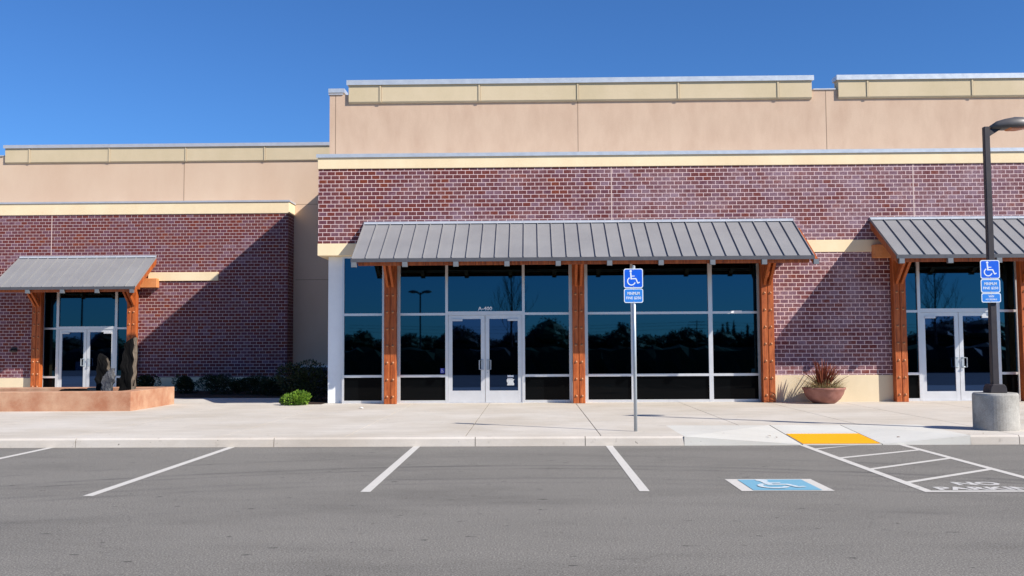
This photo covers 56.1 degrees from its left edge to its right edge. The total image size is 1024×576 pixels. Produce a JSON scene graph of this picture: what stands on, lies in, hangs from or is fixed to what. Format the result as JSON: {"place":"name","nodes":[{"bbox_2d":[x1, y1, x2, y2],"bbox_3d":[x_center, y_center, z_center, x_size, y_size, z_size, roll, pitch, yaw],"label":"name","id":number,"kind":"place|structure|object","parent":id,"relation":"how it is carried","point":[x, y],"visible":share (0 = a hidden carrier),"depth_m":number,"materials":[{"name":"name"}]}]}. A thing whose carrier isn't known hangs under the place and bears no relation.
{"place":"outdoors","nodes":[
{"label":"outdoors","id":0,"kind":"place"},
{"bbox_2d":[0,443,1023,575],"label":"parking lot","id":1,"kind":"structure","parent":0,"point":[463,511],"depth_m":9.48,"materials":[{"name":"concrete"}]},
{"bbox_2d":[0,448,49,458],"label":"parking line","id":2,"kind":"object","parent":1,"relation":"on","point":[24,453],"visible":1,"depth_m":15.05,"materials":[{"name":"paint"}]},
{"bbox_2d":[84,447,233,495],"bbox_3d":[-4.677,2.471,13.279,0.114,0.001,5.175,0,-3,1],"label":"parking line","id":3,"kind":"object","parent":1,"relation":"on","point":[147,475],"visible":1,"depth_m":12.57,"materials":[{"name":"paint"}]},
{"bbox_2d":[361,446,419,491],"bbox_3d":[-1.615,2.458,13.344,0.114,0.001,4.925,0,-3,1],"label":"parking line","id":4,"kind":"object","parent":1,"relation":"on","point":[371,486],"visible":1,"depth_m":12.64,"materials":[{"name":"paint"}]},
{"bbox_2d":[0,434,1023,447],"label":"kerb","id":5,"kind":"structure","parent":1,"relation":"on","point":[664,440],"depth_m":15.84,"materials":[{"name":"concrete"}]},
{"bbox_2d":[606,446,648,490],"bbox_3d":[1.544,2.438,13.283,0.114,0.001,4.925,0,-3,1],"label":"parking line","id":6,"kind":"object","parent":1,"relation":"on","point":[634,477],"visible":1,"depth_m":12.61,"materials":[{"name":"paint"}]},
{"bbox_2d":[725,479,833,490],"bbox_3d":[3.115,2.302,11.263,1.040,0.011,0.960,0,-3,1],"label":"accessible bay symbol","id":7,"kind":"object","parent":1,"relation":"on","point":[776,485],"visible":1,"depth_m":11.21,"materials":[{"name":"paint"}]},
{"bbox_2d":[666,424,970,445],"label":"kerb ramp","id":8,"kind":"structure","parent":1,"relation":"on","point":[710,435],"depth_m":16.35,"materials":[{"name":"concrete"}]},
{"bbox_2d":[787,433,877,443],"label":"tactile paving","id":9,"kind":"structure","parent":8,"relation":"on","point":[846,438],"depth_m":16.20,"materials":[{"name":"yellow plastic"}]},
{"bbox_2d":[800,445,1023,491],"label":"access aisle lines","id":10,"kind":"object","parent":1,"relation":"on","point":[908,483],"visible":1,"depth_m":12.52,"materials":[{"name":"paint"}]},
{"bbox_2d":[933,482,1023,489],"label":"aisle lettering","id":11,"kind":"object","parent":1,"relation":"on","point":[976,488],"visible":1,"depth_m":10.95,"materials":[{"name":"paint"}]},
{"bbox_2d":[0,397,1023,437],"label":"sidewalk","id":12,"kind":"structure","parent":0,"point":[223,417],"depth_m":19.82,"materials":[{"name":"concrete"}]},
{"bbox_2d":[0,387,173,411],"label":"fountain basin","id":13,"kind":"object","parent":12,"relation":"on","point":[18,399],"visible":0.92,"depth_m":22.83,"materials":[{"name":"concrete"}]},
{"bbox_2d":[60,388,88,390],"bbox_3d":[-10.776,2.553,23.606,0.760,0.161,0.335,0,-3,1],"label":"flat stone","id":14,"kind":"object","parent":13,"relation":"on","point":[79,389],"visible":0.38,"depth_m":23.50,"materials":[{"name":"black stone"}]},
{"bbox_2d":[94,353,110,390],"bbox_3d":[-10.328,2.160,24.276,0.370,1.021,0.271,0,-3,1],"label":"standing stone","id":15,"kind":"object","parent":13,"relation":"on","point":[103,365],"visible":0.66,"depth_m":24.18,"materials":[{"name":"grey stone"}]},
{"bbox_2d":[101,368,115,390],"bbox_3d":[-10.054,2.315,23.856,0.376,0.659,0.222,0,-3,1],"label":"standing stone","id":16,"kind":"object","parent":13,"relation":"on","point":[108,380],"visible":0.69,"depth_m":23.78,"materials":[{"name":"grey stone"}]},
{"bbox_2d":[118,337,137,390],"bbox_3d":[-9.765,1.965,24.425,0.412,1.422,0.305,0,-3,1],"label":"standing stone","id":17,"kind":"object","parent":13,"relation":"on","point":[128,364],"visible":0.79,"depth_m":24.32,"materials":[{"name":"grey stone"}]},
{"bbox_2d":[0,142,328,390],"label":"commercial building","id":18,"kind":"structure","parent":12,"relation":"on","point":[194,262],"depth_m":33.52,"materials":[{"name":"beige paint"}]},
{"bbox_2d":[42,292,57,386],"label":"window","id":19,"kind":"structure","parent":18,"relation":"in","point":[50,338],"depth_m":33.56,"materials":[{"name":"glass"}]},
{"bbox_2d":[58,329,86,386],"bbox_3d":[-15.333,2.513,33.460,0.969,2.130,0.149,0,-3,1],"label":"door","id":20,"kind":"structure","parent":18,"relation":"in","point":[72,343],"depth_m":33.51,"materials":[{"name":"glass"}]},
{"bbox_2d":[58,292,115,328],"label":"transom window","id":21,"kind":"structure","parent":18,"relation":"in","point":[75,309],"depth_m":33.60,"materials":[{"name":"glass"}]},
{"bbox_2d":[86,329,114,386],"bbox_3d":[-14.352,2.506,33.441,0.969,2.130,0.149,0,-3,1],"label":"door","id":22,"kind":"structure","parent":18,"relation":"in","point":[101,341],"depth_m":33.51,"materials":[{"name":"glass"}]},
{"bbox_2d":[115,292,126,386],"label":"window","id":23,"kind":"structure","parent":18,"relation":"in","point":[121,304],"depth_m":33.53,"materials":[{"name":"glass"}]},
{"bbox_2d":[174,389,327,403],"bbox_3d":[-8.782,3.308,29.535,7.850,0.001,9.000,0,-3,1],"label":"planting bed","id":24,"kind":"object","parent":12,"relation":"on","point":[202,394],"visible":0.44,"depth_m":29.44,"materials":[{"name":"brown soil"}]},
{"bbox_2d":[136,374,161,386],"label":"dark shrub","id":25,"kind":"object","parent":24,"relation":"on","point":[147,381],"visible":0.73,"depth_m":31.47,"materials":[{"name":"green plant"}]},
{"bbox_2d":[171,374,199,393],"bbox_3d":[-10.542,3.112,31.075,0.901,0.698,1.112,0,-3,1],"label":"dark shrub","id":26,"kind":"object","parent":24,"relation":"on","point":[185,383],"visible":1,"depth_m":30.90,"materials":[{"name":"green plant"}]},
{"bbox_2d":[194,373,235,393],"bbox_3d":[-9.403,3.074,30.684,1.321,0.722,1.170,0,-3,1],"label":"dark shrub","id":27,"kind":"object","parent":24,"relation":"on","point":[211,379],"visible":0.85,"depth_m":30.47,"materials":[{"name":"green plant"}]},
{"bbox_2d":[214,377,253,393],"bbox_3d":[-8.725,3.100,30.432,1.389,0.588,0.868,0,-4,-11],"label":"dark shrub","id":28,"kind":"object","parent":24,"relation":"on","point":[237,384],"visible":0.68,"depth_m":30.30,"materials":[{"name":"green plant"}]},
{"bbox_2d":[240,374,274,394],"bbox_3d":[-7.926,3.029,30.102,1.283,0.716,1.038,0,-3,1],"label":"dark shrub","id":29,"kind":"object","parent":24,"relation":"on","point":[254,382],"visible":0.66,"depth_m":30.02,"materials":[{"name":"green plant"}]},
{"bbox_2d":[259,375,291,395],"bbox_3d":[-7.120,2.999,29.422,1.302,0.682,1.010,0,-3,1],"label":"dark shrub","id":30,"kind":"object","parent":24,"relation":"on","point":[268,384],"visible":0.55,"depth_m":29.27,"materials":[{"name":"green plant"}]},
{"bbox_2d":[275,359,327,400],"bbox_3d":[-5.756,2.559,26.459,1.625,1.250,1.490,0,-3,1],"label":"shrub","id":31,"kind":"object","parent":24,"relation":"on","point":[305,383],"visible":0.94,"depth_m":26.26,"materials":[{"name":"green plant"}]},
{"bbox_2d":[279,389,311,405],"bbox_3d":[-5.577,2.829,24.716,0.919,0.467,0.733,0,-3,1],"label":"bright shrub","id":32,"kind":"object","parent":12,"relation":"on","point":[297,397],"visible":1,"depth_m":24.60,"materials":[{"name":"green plant"}]},
{"bbox_2d":[274,404,861,445],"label":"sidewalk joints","id":33,"kind":"object","parent":12,"relation":"on","point":[586,417],"visible":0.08,"depth_m":17.82,"materials":[{"name":"grey concrete"}]},
{"bbox_2d":[624,265,642,430],"bbox_3d":[2.133,1.072,16.770,0.335,2.945,0.075,0,-3,1],"label":"parking sign","id":34,"kind":"object","parent":12,"relation":"on","point":[633,278],"visible":1,"depth_m":16.79,"materials":[{"name":"metal"}]},
{"bbox_2d":[316,73,1023,403],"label":"commercial building","id":35,"kind":"structure","parent":12,"relation":"on","point":[483,240],"depth_m":25.33,"materials":[{"name":"brown brick"}]},
{"bbox_2d":[342,256,383,403],"bbox_3d":[-3.949,1.100,25.478,1.100,3.900,0.110,0,-3,1],"label":"window","id":36,"kind":"structure","parent":35,"relation":"in","point":[362,286],"depth_m":25.46,"materials":[{"name":"glass"}]},
{"bbox_2d":[399,265,446,402],"bbox_3d":[-2.358,1.089,25.447,1.262,3.900,0.110,0,-3,1],"label":"window","id":37,"kind":"structure","parent":35,"relation":"in","point":[422,288],"depth_m":25.43,"materials":[{"name":"glass"}]},
{"bbox_2d":[448,315,484,401],"bbox_3d":[-1.197,1.867,25.323,0.966,2.290,0.149,0,-3,1],"label":"door","id":38,"kind":"structure","parent":35,"relation":"in","point":[466,333],"depth_m":25.37,"materials":[{"name":"glass"}]},
{"bbox_2d":[447,265,522,313],"bbox_3d":[-0.718,-0.090,25.485,2.033,1.560,0.110,0,-3,1],"label":"transom window","id":39,"kind":"structure","parent":35,"relation":"in","point":[469,287],"depth_m":25.48,"materials":[{"name":"glass"}]},
{"bbox_2d":[485,315,521,401],"bbox_3d":[-0.220,1.860,25.304,0.966,2.290,0.149,0,-3,1],"label":"door","id":40,"kind":"structure","parent":35,"relation":"in","point":[503,333],"depth_m":25.35,"materials":[{"name":"glass"}]},
{"bbox_2d":[523,264,570,402],"bbox_3d":[0.922,1.067,25.383,1.235,3.900,0.110,0,-3,1],"label":"window","id":41,"kind":"structure","parent":35,"relation":"in","point":[546,288],"depth_m":25.36,"materials":[{"name":"glass"}]},
{"bbox_2d":[586,264,632,401],"bbox_3d":[2.561,1.056,25.352,1.203,3.900,0.110,0,-3,1],"label":"window","id":42,"kind":"structure","parent":35,"relation":"in","point":[608,318],"depth_m":25.33,"materials":[{"name":"glass"}]},
{"bbox_2d":[631,263,711,401],"bbox_3d":[4.193,1.045,25.320,2.062,3.900,0.110,0,-3,1],"label":"window","id":43,"kind":"structure","parent":35,"relation":"in","point":[673,323],"depth_m":25.30,"materials":[{"name":"glass"}]},
{"bbox_2d":[709,263,761,401],"bbox_3d":[5.871,1.034,25.287,1.295,3.900,0.110,0,-3,1],"label":"window","id":44,"kind":"structure","parent":35,"relation":"in","point":[735,337],"depth_m":25.27,"materials":[{"name":"glass"}]},
{"bbox_2d":[905,262,921,400],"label":"window","id":45,"kind":"structure","parent":35,"relation":"in","point":[911,280],"depth_m":25.17,"materials":[{"name":"glass"}]},
{"bbox_2d":[921,312,960,399],"bbox_3d":[11.210,1.784,25.082,0.969,2.290,0.149,0,-3,1],"label":"door","id":46,"kind":"structure","parent":35,"relation":"in","point":[939,331],"depth_m":25.13,"materials":[{"name":"glass"}]},
{"bbox_2d":[918,262,997,310],"bbox_3d":[11.691,-0.173,25.244,2.040,1.560,0.110,0,-3,1],"label":"transom window","id":47,"kind":"structure","parent":35,"relation":"in","point":[943,286],"depth_m":25.23,"materials":[{"name":"glass"}]},
{"bbox_2d":[958,312,989,399],"bbox_3d":[12.191,1.777,25.063,0.969,2.290,0.149,0,-3,1],"label":"door","id":48,"kind":"structure","parent":35,"relation":"in","point":[973,329],"depth_m":25.12,"materials":[{"name":"glass"}]},
{"bbox_2d":[998,261,1020,400],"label":"window","id":49,"kind":"structure","parent":35,"relation":"in","point":[1007,308],"depth_m":25.13,"materials":[{"name":"glass"}]},
{"bbox_2d":[802,387,845,403],"bbox_3d":[7.891,2.713,24.280,1.070,0.405,1.070,0,-3,1],"label":"plant pot","id":50,"kind":"object","parent":12,"relation":"on","point":[824,395],"visible":0.89,"depth_m":23.91,"materials":[{"name":"ceramic"}]},
{"bbox_2d":[791,359,849,387],"bbox_3d":[7.832,2.148,24.287,1.438,0.774,1.458,0,-3,1],"label":"flax plant","id":51,"kind":"object","parent":50,"relation":"on","point":[822,376],"visible":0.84,"depth_m":24.17,"materials":[{"name":"red plant"}]},
{"bbox_2d":[797,379,848,388],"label":"trailing weeds","id":52,"kind":"object","parent":50,"relation":"on","point":[825,385],"visible":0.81,"depth_m":24.08,"materials":[{"name":"beige plant"}]},
{"bbox_2d":[972,117,1023,430],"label":"street lamp","id":53,"kind":"object","parent":12,"relation":"on","point":[995,405],"visible":0.91,"depth_m":16.72,"materials":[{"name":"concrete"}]},
{"bbox_2d":[980,260,1000,301],"bbox_3d":[8.348,-0.117,16.766,0.339,0.740,0.049,0,-3,1],"label":"parking sign","id":54,"kind":"object","parent":53,"relation":"attached to","point":[990,277],"visible":1,"depth_m":16.75,"materials":[{"name":"metal"}]},
{"bbox_2d":[0,0,1023,154],"label":"sky","id":55,"kind":"structure","parent":0,"point":[72,71],"materials":[{"name":"blue"}]}
]}

